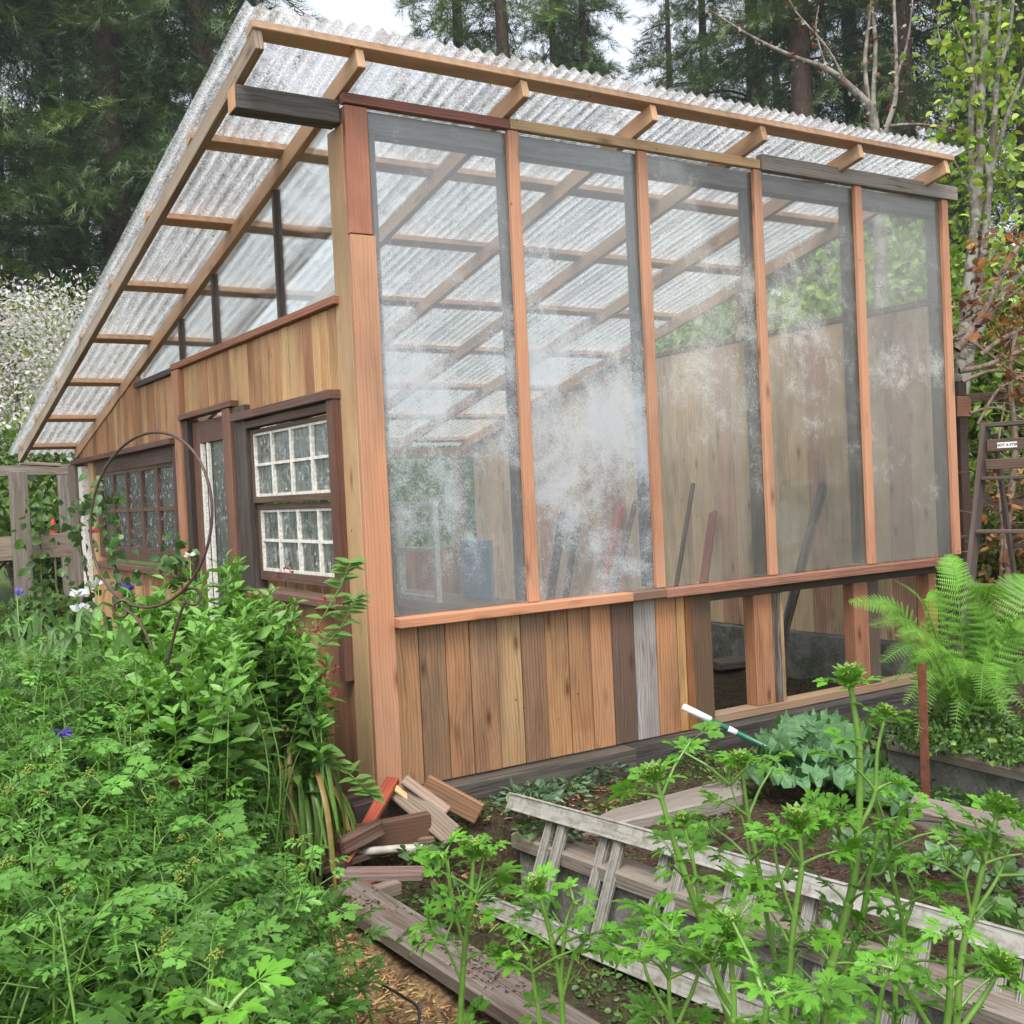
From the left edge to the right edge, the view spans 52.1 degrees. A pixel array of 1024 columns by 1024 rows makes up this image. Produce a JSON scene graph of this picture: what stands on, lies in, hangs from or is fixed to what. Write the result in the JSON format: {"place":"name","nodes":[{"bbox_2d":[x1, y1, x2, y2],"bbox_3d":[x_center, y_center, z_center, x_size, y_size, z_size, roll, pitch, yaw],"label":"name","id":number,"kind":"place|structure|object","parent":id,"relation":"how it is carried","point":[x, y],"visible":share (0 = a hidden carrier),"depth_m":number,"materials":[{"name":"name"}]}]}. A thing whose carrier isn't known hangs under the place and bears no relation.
{"place":"outdoors","nodes":[
{"label":"outdoors","id":0,"kind":"place"},
{"bbox_2d":[0,0,1017,493],"label":"sky","id":1,"kind":"structure","parent":0,"point":[377,14],"materials":[{"name":"white"}]},
{"bbox_2d":[0,485,1023,1023],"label":"ground","id":2,"kind":"structure","parent":0,"point":[420,979],"depth_m":4.18,"materials":[{"name":"soil"}]},
{"bbox_2d":[0,411,69,569],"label":"leafy shrub","id":3,"kind":"object","parent":2,"relation":"on","point":[6,457],"visible":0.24,"depth_m":13.91,"materials":[{"name":"green plant"}]},
{"bbox_2d":[0,465,73,607],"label":"fence","id":4,"kind":"object","parent":2,"relation":"on","point":[18,484],"visible":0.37,"depth_m":10.41,"materials":[{"name":"grey wood"}]},
{"bbox_2d":[8,485,70,642],"bbox_3d":[-2.689,0.654,6.011,0.334,1.647,0.353,-2,2,41],"label":"rose cane","id":5,"kind":"object","parent":2,"relation":"on","point":[42,513],"visible":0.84,"depth_m":5.99,"materials":[{"name":"green plant"}]},
{"bbox_2d":[0,0,82,310],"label":"conifer tree","id":6,"kind":"object","parent":2,"relation":"on","point":[61,151],"visible":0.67,"depth_m":28.12,"materials":[{"name":"green plant"}]},
{"bbox_2d":[0,586,96,668],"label":"leafy shrub","id":7,"kind":"object","parent":2,"relation":"on","point":[62,607],"visible":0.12,"depth_m":9.05,"materials":[{"name":"green plant"}]},
{"bbox_2d":[0,454,126,600],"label":"leafy shrub","id":8,"kind":"object","parent":2,"relation":"on","point":[46,563],"visible":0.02,"depth_m":14.48,"materials":[{"name":"green plant"}]},
{"bbox_2d":[0,0,135,453],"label":"conifer tree","id":9,"kind":"object","parent":2,"relation":"on","point":[32,87],"visible":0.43,"depth_m":29.25,"materials":[{"name":"green plant"}]},
{"bbox_2d":[0,582,143,829],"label":"iris","id":10,"kind":"object","parent":2,"relation":"on","point":[63,635],"depth_m":4.57,"materials":[{"name":"green plant"}]},
{"bbox_2d":[51,494,111,624],"bbox_3d":[-2.509,0.680,6.175,0.316,1.573,0.348,-2,1,27],"label":"rose cane","id":11,"kind":"object","parent":2,"relation":"on","point":[75,536],"visible":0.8,"depth_m":6.18,"materials":[{"name":"green plant"}]},
{"bbox_2d":[0,1,173,333],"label":"conifer tree","id":12,"kind":"object","parent":2,"relation":"on","point":[36,65],"depth_m":37.43,"materials":[{"name":"green plant"}]},
{"bbox_2d":[0,265,176,599],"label":"blossom tree","id":13,"kind":"object","parent":2,"relation":"on","point":[43,347],"visible":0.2,"depth_m":16.14,"materials":[{"name":"white plant"}]},
{"bbox_2d":[0,0,196,330],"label":"conifer tree","id":14,"kind":"object","parent":2,"relation":"on","point":[72,32],"visible":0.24,"depth_m":31.91,"materials":[{"name":"green plant"}]},
{"bbox_2d":[68,473,142,607],"bbox_3d":[-2.151,0.625,5.581,0.360,1.672,0.305,-3,1,-31],"label":"rose cane","id":15,"kind":"object","parent":2,"relation":"on","point":[101,507],"visible":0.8,"depth_m":5.58,"materials":[{"name":"green plant"}]},
{"bbox_2d":[0,0,265,388],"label":"conifer tree","id":16,"kind":"object","parent":2,"relation":"on","point":[69,114],"visible":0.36,"depth_m":30.32,"materials":[{"name":"green plant"}]},
{"bbox_2d":[89,431,213,671],"bbox_3d":[-1.297,0.632,3.803,0.682,1.850,0.077,-2,1,30],"label":"hoop stand","id":17,"kind":"object","parent":2,"relation":"on","point":[185,589],"visible":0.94,"depth_m":3.76,"materials":[{"name":"metal"}]},
{"bbox_2d":[16,0,299,363],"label":"conifer tree","id":18,"kind":"object","parent":2,"relation":"on","point":[172,133],"visible":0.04,"depth_m":34.86,"materials":[{"name":"green plant"}]},
{"bbox_2d":[0,617,330,978],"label":"parsley patch","id":19,"kind":"object","parent":2,"relation":"on","point":[45,738],"visible":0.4,"depth_m":3.22,"materials":[{"name":"green plant"}]},
{"bbox_2d":[134,531,200,606],"bbox_3d":[-1.719,0.771,5.389,0.302,1.347,0.280,-2,2,42],"label":"rose cane","id":20,"kind":"object","parent":2,"relation":"on","point":[176,561],"visible":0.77,"depth_m":5.38,"materials":[{"name":"green plant"}]},
{"bbox_2d":[23,0,330,349],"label":"conifer tree","id":21,"kind":"object","parent":2,"relation":"on","point":[197,23],"visible":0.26,"depth_m":27.64,"materials":[{"name":"green plant"}]},
{"bbox_2d":[0,741,372,1023],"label":"parsley patch","id":22,"kind":"object","parent":2,"relation":"on","point":[75,952],"visible":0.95,"depth_m":2.10,"materials":[{"name":"green plant"}]},
{"bbox_2d":[65,549,384,919],"bbox_3d":[-1.182,0.810,4.173,1.293,1.273,1.903,-3,1,-31],"label":"valerian bush","id":23,"kind":"object","parent":2,"relation":"on","point":[219,673],"visible":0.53,"depth_m":4.13,"materials":[{"name":"green plant"}]},
{"bbox_2d":[158,954,295,1023],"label":"celery plant","id":24,"kind":"object","parent":2,"relation":"on","point":[228,1013],"visible":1,"depth_m":1.01,"materials":[{"name":"green plant"}]},
{"bbox_2d":[255,847,348,863],"bbox_3d":[-0.863,1.435,4.396,0.440,0.035,0.140,-2,1,26],"label":"scrap board","id":25,"kind":"object","parent":2,"relation":"on","point":[337,854],"visible":0.2,"depth_m":4.30,"materials":[{"name":"brown wood"}]},
{"bbox_2d":[346,811,431,854],"bbox_3d":[-0.520,1.373,4.440,0.366,0.150,0.050,-3,1,-20],"label":"scrap board","id":26,"kind":"object","parent":25,"relation":"on","point":[412,828],"visible":0.46,"depth_m":4.44,"materials":[{"name":"brown wood"}]},
{"bbox_2d":[418,835,435,843],"bbox_3d":[-0.415,1.403,4.492,0.175,0.030,0.070,-3,1,-3],"label":"scrap board","id":27,"kind":"object","parent":26,"relation":"on","point":[428,839],"visible":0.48,"depth_m":4.46,"materials":[{"name":"brown wood"}]},
{"bbox_2d":[391,785,460,845],"bbox_3d":[-0.377,1.305,4.545,0.360,0.223,0.084,-2,2,41],"label":"scrap board","id":28,"kind":"object","parent":27,"relation":"on","point":[444,826],"visible":0.56,"depth_m":4.51,"materials":[{"name":"brown wood"}]},
{"bbox_2d":[245,731,360,888],"bbox_3d":[-1.005,1.216,4.344,0.749,0.608,0.690,-3,1,2],"label":"strap leaf clump","id":29,"kind":"object","parent":2,"relation":"on","point":[312,820],"visible":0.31,"depth_m":4.23,"materials":[{"name":"green plant"}]},
{"bbox_2d":[210,822,413,1023],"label":"parsley patch","id":30,"kind":"object","parent":2,"relation":"on","point":[333,917],"visible":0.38,"depth_m":2.72,"materials":[{"name":"green plant"}]},
{"bbox_2d":[316,844,384,874],"bbox_3d":[-0.666,1.428,4.313,0.289,0.049,0.090,-3,1,-34],"label":"scrap board","id":31,"kind":"object","parent":2,"relation":"on","point":[357,858],"visible":0.34,"depth_m":4.27,"materials":[{"name":"brown wood"}]},
{"bbox_2d":[336,819,384,855],"bbox_3d":[-0.621,1.336,4.298,0.209,0.105,0.050,-4,1,-37],"label":"scrap board","id":32,"kind":"object","parent":31,"relation":"on","point":[359,838],"visible":1,"depth_m":4.28,"materials":[{"name":"brown wood"}]},
{"bbox_2d":[264,445,475,546],"bbox_3d":[-2.076,0.004,15.106,3.807,2.664,3.764,-3,1,-31],"label":"leafy shrub","id":33,"kind":"object","parent":2,"relation":"on","point":[424,510],"visible":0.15,"depth_m":14.37,"materials":[{"name":"green plant"}]},
{"bbox_2d":[310,922,475,1023],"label":"straw mulch","id":34,"kind":"object","parent":2,"relation":"on","point":[428,1013],"visible":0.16,"depth_m":3.31,"materials":[{"name":"beige plant"}]},
{"bbox_2d":[391,423,476,544],"bbox_3d":[-0.019,-0.431,15.907,4.199,3.303,3.469,-3,1,-31],"label":"leafy shrub","id":35,"kind":"object","parent":2,"relation":"on","point":[471,493],"visible":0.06,"depth_m":15.12,"materials":[{"name":"green plant"}]},
{"bbox_2d":[423,775,483,823],"bbox_3d":[-0.272,1.299,4.733,0.291,0.225,0.030,-3,1,3],"label":"scrap board","id":36,"kind":"object","parent":2,"relation":"on","point":[465,806],"visible":0.76,"depth_m":4.72,"materials":[{"name":"brown wood"}]},
{"bbox_2d":[376,0,550,514],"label":"conifer tree","id":37,"kind":"object","parent":2,"relation":"on","point":[446,20],"visible":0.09,"depth_m":40.27,"materials":[{"name":"green plant"}]},
{"bbox_2d":[418,871,508,920],"bbox_3d":[-0.192,1.371,3.718,0.312,0.116,0.356,-2,1,30],"label":"weed","id":38,"kind":"object","parent":2,"relation":"on","point":[491,891],"visible":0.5,"depth_m":3.74,"materials":[{"name":"green plant"}]},
{"bbox_2d":[330,879,599,1023],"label":"bed edging","id":39,"kind":"object","parent":2,"relation":"on","point":[503,1007],"visible":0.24,"depth_m":3.30,"materials":[{"name":"grey wood"}]},
{"bbox_2d":[340,866,424,881],"bbox_3d":[-0.502,1.415,4.090,0.320,0.030,0.100,-3,1,5],"label":"scrap board","id":40,"kind":"object","parent":39,"relation":"on","point":[398,873],"visible":0.76,"depth_m":4.05,"materials":[{"name":"brown wood"}]},
{"bbox_2d":[407,828,525,1023],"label":"celery plant","id":41,"kind":"object","parent":2,"relation":"on","point":[473,848],"visible":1,"depth_m":2.50,"materials":[{"name":"green plant"}]},
{"bbox_2d":[8,0,968,818],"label":"greenhouse","id":42,"kind":"object","parent":2,"relation":"on","point":[336,384],"visible":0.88,"depth_m":5.98,"materials":[{"name":"brown wood"}]},
{"bbox_2d":[96,445,176,562],"bbox_3d":[-2.836,-0.057,7.921,0.056,0.845,2.280,-3,1,-34],"label":"window","id":43,"kind":"structure","parent":42,"relation":"in","point":[146,478],"depth_m":7.73,"materials":[{"name":"brown wood"}]},
{"bbox_2d":[192,416,230,620],"bbox_3d":[-1.797,0.427,6.433,0.120,2.000,0.721,-3,1,-31],"label":"door","id":44,"kind":"structure","parent":42,"relation":"in","point":[207,434],"depth_m":6.49,"materials":[{"name":"white wood"}]},
{"bbox_2d":[250,415,330,502],"bbox_3d":[-1.117,-0.257,5.388,0.056,0.405,1.105,-3,1,-34],"label":"window","id":45,"kind":"structure","parent":42,"relation":"in","point":[298,449],"depth_m":5.37,"materials":[{"name":"white wood"}]},
{"bbox_2d":[257,501,334,587],"bbox_3d":[-1.081,0.160,5.408,0.056,0.417,1.105,-3,1,-34],"label":"window","id":46,"kind":"structure","parent":42,"relation":"in","point":[287,535],"depth_m":5.43,"materials":[{"name":"white wood"}]},
{"bbox_2d":[335,589,521,615],"bbox_3d":[-0.493,0.930,5.827,0.550,0.898,1.200,-3,1,-34],"label":"potting bench","id":47,"kind":"object","parent":42,"relation":"in","point":[453,601],"visible":0.06,"depth_m":5.45,"materials":[{"name":"grey wood"}]},
{"bbox_2d":[394,501,441,602],"bbox_3d":[-0.495,0.205,5.483,0.030,0.520,0.420,-3,1,-34],"label":"spare sash","id":48,"kind":"object","parent":47,"relation":"on","point":[436,597],"visible":0.94,"depth_m":5.44,"materials":[{"name":"white paint"}]},
{"bbox_2d":[460,539,494,600],"bbox_3d":[-0.188,0.308,5.619,0.020,0.320,0.300,-3,1,-34],"label":"sheet","id":49,"kind":"object","parent":47,"relation":"on","point":[475,585],"visible":0.86,"depth_m":5.59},
{"bbox_2d":[413,0,620,377],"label":"conifer tree","id":50,"kind":"object","parent":2,"relation":"on","point":[501,30],"visible":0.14,"depth_m":35.57,"materials":[{"name":"green plant"}]},
{"bbox_2d":[482,776,574,814],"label":"weed","id":51,"kind":"object","parent":2,"relation":"on","point":[559,794],"visible":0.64,"depth_m":4.88,"materials":[{"name":"green plant"}]},
{"bbox_2d":[478,861,627,1023],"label":"celery plant","id":52,"kind":"object","parent":2,"relation":"on","point":[536,881],"visible":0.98,"depth_m":2.35,"materials":[{"name":"green plant"}]},
{"bbox_2d":[404,841,725,1023],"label":"ground cover","id":53,"kind":"object","parent":2,"relation":"on","point":[616,1016],"visible":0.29,"depth_m":3.66,"materials":[{"name":"green plant"}]},
{"bbox_2d":[490,0,655,361],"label":"conifer tree","id":54,"kind":"object","parent":2,"relation":"on","point":[533,31],"visible":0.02,"depth_m":42.43,"materials":[{"name":"green plant"}]},
{"bbox_2d":[520,0,679,368],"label":"conifer tree","id":55,"kind":"object","parent":2,"relation":"on","point":[590,63],"visible":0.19,"depth_m":36.30,"materials":[{"name":"green plant"}]},
{"bbox_2d":[393,825,819,1023],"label":"grass","id":56,"kind":"structure","parent":2,"relation":"on","point":[549,965],"depth_m":3.91,"materials":[{"name":"green plant"}]},
{"bbox_2d":[567,779,742,839],"bbox_3d":[0.681,1.394,4.821,1.204,0.100,0.234,-3,1,-31],"label":"bed edging","id":57,"kind":"object","parent":2,"relation":"on","point":[642,814],"visible":0.42,"depth_m":4.82,"materials":[{"name":"grey wood"}]},
{"bbox_2d":[316,702,1023,935],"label":"ground cover","id":58,"kind":"object","parent":2,"relation":"on","point":[694,767],"visible":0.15,"depth_m":4.96,"materials":[{"name":"green plant"}]},
{"bbox_2d":[619,0,731,356],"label":"conifer tree","id":59,"kind":"object","parent":2,"relation":"on","point":[666,38],"visible":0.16,"depth_m":45.49,"materials":[{"name":"green plant"}]},
{"bbox_2d":[589,888,762,1023],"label":"celery plant","id":60,"kind":"object","parent":2,"relation":"on","point":[648,919],"visible":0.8,"depth_m":2.07,"materials":[{"name":"green plant"}]},
{"bbox_2d":[607,720,785,1023],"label":"celery plant","id":61,"kind":"object","parent":2,"relation":"on","point":[652,771],"visible":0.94,"depth_m":2.25,"materials":[{"name":"green plant"}]},
{"bbox_2d":[639,888,787,1023],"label":"celery plant","id":62,"kind":"object","parent":2,"relation":"on","point":[658,948],"visible":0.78,"depth_m":1.95,"materials":[{"name":"green plant"}]},
{"bbox_2d":[643,0,794,351],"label":"conifer tree","id":63,"kind":"object","parent":2,"relation":"on","point":[698,10],"visible":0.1,"depth_m":41.47,"materials":[{"name":"green plant"}]},
{"bbox_2d":[655,262,811,352],"bbox_3d":[2.628,-0.783,11.820,3.254,3.951,3.212,-2,1,28],"label":"leafy shrub","id":64,"kind":"object","parent":2,"relation":"on","point":[684,332],"visible":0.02,"depth_m":10.97,"materials":[{"name":"green plant"}]},
{"bbox_2d":[661,739,808,1023],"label":"celery plant","id":65,"kind":"object","parent":2,"relation":"on","point":[740,757],"visible":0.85,"depth_m":2.50,"materials":[{"name":"green plant"}]},
{"bbox_2d":[651,0,838,347],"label":"conifer tree","id":66,"kind":"object","parent":2,"relation":"on","point":[704,76],"visible":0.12,"depth_m":36.51,"materials":[{"name":"green plant"}]},
{"bbox_2d":[520,851,970,1023],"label":"bed wall","id":67,"kind":"structure","parent":2,"relation":"on","point":[763,953],"depth_m":3.86,"materials":[{"name":"wood"}]},
{"bbox_2d":[511,827,1023,1023],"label":"bed edging","id":68,"kind":"object","parent":67,"relation":"on","point":[634,877],"visible":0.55,"depth_m":3.48,"materials":[{"name":"grey wood"}]},
{"bbox_2d":[477,792,1023,1023],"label":"extension ladder","id":69,"kind":"object","parent":2,"relation":"on","point":[606,830],"visible":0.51,"depth_m":3.70,"materials":[{"name":"wood"}]},
{"bbox_2d":[696,901,872,1023],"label":"celery plant","id":70,"kind":"object","parent":2,"relation":"on","point":[807,1001],"visible":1,"depth_m":1.55,"materials":[{"name":"green plant"}]},
{"bbox_2d":[555,778,1023,968],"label":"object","id":71,"kind":"object","parent":2,"relation":"on","point":[945,877],"visible":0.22,"depth_m":4.22,"materials":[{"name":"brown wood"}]},
{"bbox_2d":[734,801,874,1023],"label":"celery plant","id":72,"kind":"object","parent":2,"relation":"on","point":[797,816],"visible":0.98,"depth_m":2.29,"materials":[{"name":"green plant"}]},
{"bbox_2d":[783,481,828,647],"bbox_3d":[1.992,0.408,7.228,0.059,1.218,0.807,-2,2,45],"label":"leaning pole","id":73,"kind":"object","parent":2,"relation":"on","point":[793,596],"visible":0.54,"depth_m":7.27,"materials":[{"name":"grey wood"}]},
{"bbox_2d":[678,0,951,309],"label":"conifer tree","id":74,"kind":"object","parent":2,"relation":"on","point":[800,79],"visible":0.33,"depth_m":31.54,"materials":[{"name":"green plant"}]},
{"bbox_2d":[667,234,978,472],"bbox_3d":[3.378,-0.819,10.984,3.058,3.902,3.186,-3,1,-31],"label":"leafy shrub","id":75,"kind":"object","parent":2,"relation":"on","point":[808,307],"visible":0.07,"depth_m":10.01,"materials":[{"name":"green plant"}]},
{"bbox_2d":[744,707,914,816],"bbox_3d":[1.497,1.183,5.042,0.752,0.381,0.834,-2,1,13],"label":"kale plant","id":76,"kind":"object","parent":2,"relation":"on","point":[799,736],"visible":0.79,"depth_m":4.97,"materials":[{"name":"green plant"}]},
{"bbox_2d":[705,0,964,308],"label":"bare tree","id":77,"kind":"object","parent":2,"relation":"on","point":[879,231],"visible":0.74,"depth_m":8.98,"materials":[{"name":"grey plant"}]},
{"bbox_2d":[765,661,931,1023],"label":"celery plant","id":78,"kind":"object","parent":2,"relation":"on","point":[848,675],"visible":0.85,"depth_m":2.39,"materials":[{"name":"green plant"}]},
{"bbox_2d":[757,0,958,294],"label":"conifer tree","id":79,"kind":"object","parent":2,"relation":"on","point":[854,107],"visible":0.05,"depth_m":37.15,"materials":[{"name":"green plant"}]},
{"bbox_2d":[769,773,980,1023],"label":"celery plant","id":80,"kind":"object","parent":2,"relation":"on","point":[901,928],"visible":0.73,"depth_m":2.44,"materials":[{"name":"green plant"}]},
{"bbox_2d":[768,222,1023,480],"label":"leafy shrub","id":81,"kind":"object","parent":2,"relation":"on","point":[811,263],"visible":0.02,"depth_m":10.95,"materials":[{"name":"green plant"}]},
{"bbox_2d":[771,0,1023,296],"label":"conifer tree","id":82,"kind":"object","parent":2,"relation":"on","point":[907,86],"visible":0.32,"depth_m":30.43,"materials":[{"name":"green plant"}]},
{"bbox_2d":[804,210,1023,602],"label":"leafy shrub","id":83,"kind":"object","parent":2,"relation":"on","point":[977,387],"visible":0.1,"depth_m":10.48,"materials":[{"name":"green plant"}]},
{"bbox_2d":[917,663,929,797],"bbox_3d":[1.984,1.175,5.014,0.055,0.903,0.042,-4,2,-43],"label":"stake","id":84,"kind":"object","parent":2,"relation":"on","point":[923,723],"visible":0.58,"depth_m":5.00,"materials":[{"name":"wood"}]},
{"bbox_2d":[839,0,1018,481],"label":"conifer tree","id":85,"kind":"object","parent":2,"relation":"on","point":[931,37],"visible":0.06,"depth_m":34.58,"materials":[{"name":"green plant"}]},
{"bbox_2d":[843,905,1023,1023],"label":"celery plant","id":86,"kind":"object","parent":2,"relation":"on","point":[1004,963],"visible":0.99,"depth_m":1.75,"materials":[{"name":"green plant"}]},
{"bbox_2d":[848,554,1023,740],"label":"fern","id":87,"kind":"object","parent":2,"relation":"on","point":[981,678],"visible":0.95,"depth_m":5.46,"materials":[{"name":"green plant"}]},
{"bbox_2d":[866,0,1023,282],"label":"conifer tree","id":88,"kind":"object","parent":2,"relation":"on","point":[1015,45],"visible":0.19,"depth_m":28.62,"materials":[{"name":"green plant"}]},
{"bbox_2d":[911,840,979,872],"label":"weed","id":89,"kind":"object","parent":2,"relation":"on","point":[966,857],"visible":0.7,"depth_m":3.90,"materials":[{"name":"green plant"}]},
{"bbox_2d":[870,715,1023,817],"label":"ground cover","id":90,"kind":"object","parent":2,"relation":"on","point":[947,789],"visible":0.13,"depth_m":5.26,"materials":[{"name":"green plant"}]},
{"bbox_2d":[883,705,1023,767],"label":"ground shrub","id":91,"kind":"object","parent":2,"relation":"on","point":[982,741],"visible":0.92,"depth_m":5.20,"materials":[{"name":"green plant"}]},
{"bbox_2d":[887,0,1023,608],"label":"alder tree","id":92,"kind":"object","parent":2,"relation":"on","point":[978,164],"visible":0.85,"depth_m":7.98,"materials":[{"name":"green plant"}]},
{"bbox_2d":[888,750,1023,817],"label":"bed wall","id":93,"kind":"structure","parent":2,"relation":"on","point":[966,780],"depth_m":5.30,"materials":[{"name":"wood"}]},
{"bbox_2d":[886,735,1023,781],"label":"bed edging","id":94,"kind":"object","parent":93,"relation":"on","point":[975,764],"visible":0.62,"depth_m":5.21,"materials":[{"name":"grey wood"}]},
{"bbox_2d":[894,788,1023,1023],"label":"celery plant","id":95,"kind":"object","parent":2,"relation":"on","point":[1000,805],"visible":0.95,"depth_m":2.30,"materials":[{"name":"green plant"}]},
{"bbox_2d":[908,795,1023,849],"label":"bed edging","id":96,"kind":"object","parent":2,"relation":"on","point":[953,814],"visible":0.43,"depth_m":4.47,"materials":[{"name":"grey wood"}]},
{"bbox_2d":[938,450,1023,635],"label":"leafy shrub","id":97,"kind":"object","parent":2,"relation":"on","point":[995,553],"visible":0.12,"depth_m":8.29,"materials":[{"name":"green plant"}]},
{"bbox_2d":[951,420,1023,712],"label":"step ladder","id":98,"kind":"object","parent":2,"relation":"on","point":[986,446],"visible":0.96,"depth_m":6.06,"materials":[{"name":"brown wood"}]},
{"bbox_2d":[954,381,1023,658],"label":"fence","id":99,"kind":"object","parent":2,"relation":"on","point":[963,400],"visible":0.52,"depth_m":7.36,"materials":[{"name":"brown wood"}]},
{"bbox_2d":[928,227,1023,616],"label":"dead vine","id":100,"kind":"object","parent":99,"relation":"hanging from","point":[1011,375],"visible":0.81,"depth_m":6.99,"materials":[{"name":"brown plant"}]},
{"bbox_2d":[975,885,1023,930],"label":"weed","id":101,"kind":"object","parent":2,"relation":"on","point":[991,916],"visible":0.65,"depth_m":3.35,"materials":[{"name":"green plant"}]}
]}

